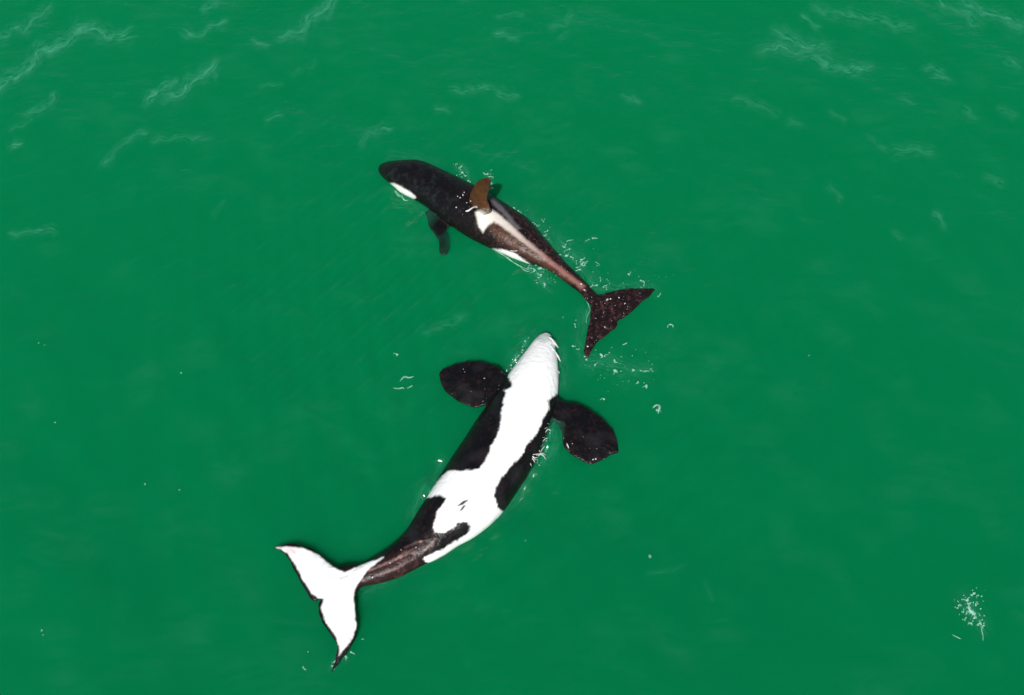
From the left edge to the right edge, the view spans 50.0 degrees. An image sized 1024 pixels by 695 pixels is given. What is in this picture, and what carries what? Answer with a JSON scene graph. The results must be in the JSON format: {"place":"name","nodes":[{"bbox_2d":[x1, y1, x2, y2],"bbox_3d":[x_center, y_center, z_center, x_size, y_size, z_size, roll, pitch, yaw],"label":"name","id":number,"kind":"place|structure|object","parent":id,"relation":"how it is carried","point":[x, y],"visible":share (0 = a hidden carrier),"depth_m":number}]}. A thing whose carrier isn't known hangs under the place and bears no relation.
{"place":"outdoors","nodes":[
{"label":"outdoors","id":0,"kind":"place"},
{"bbox_2d":[0,0,1023,694],"label":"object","id":1,"kind":"structure","parent":0,"point":[227,338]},
{"bbox_3d":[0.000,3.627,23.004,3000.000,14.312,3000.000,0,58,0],"label":"water","id":2,"kind":"structure","parent":0,"visible":0},
{"bbox_2d":[274,333,617,671],"bbox_3d":[-1.071,2.058,16.296,5.645,1.615,2.766,-35,64,-20],"label":"killer whale","id":3,"kind":"object","parent":2,"relation":"on","point":[484,475],"visible":1,"depth_m":15.68},
{"bbox_2d":[378,158,653,358],"bbox_3d":[-0.043,-1.998,18.191,2.233,2.423,5.348,-34,64,-19],"label":"killer whale","id":4,"kind":"object","parent":2,"relation":"on","point":[435,191],"visible":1,"depth_m":18.05},
{"bbox_2d":[397,189,627,352],"bbox_3d":[0.108,-1.865,17.976,1.351,0.593,4.607,-40,66,-22],"label":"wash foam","id":5,"kind":"object","parent":4,"relation":"on","point":[505,239],"visible":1,"depth_m":17.99},
{"bbox_2d":[511,337,560,372],"bbox_3d":[0.345,0.091,16.973,0.835,0.278,0.565,4,58,2],"label":"wash foam","id":6,"kind":"object","parent":2,"relation":"on","point":[553,349],"visible":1,"depth_m":17.01},
{"bbox_2d":[530,423,550,463],"bbox_3d":[0.412,1.461,16.041,0.378,0.270,0.750,31,63,18],"label":"wash foam","id":7,"kind":"object","parent":2,"relation":"on","point":[539,451],"visible":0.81,"depth_m":15.94}
]}

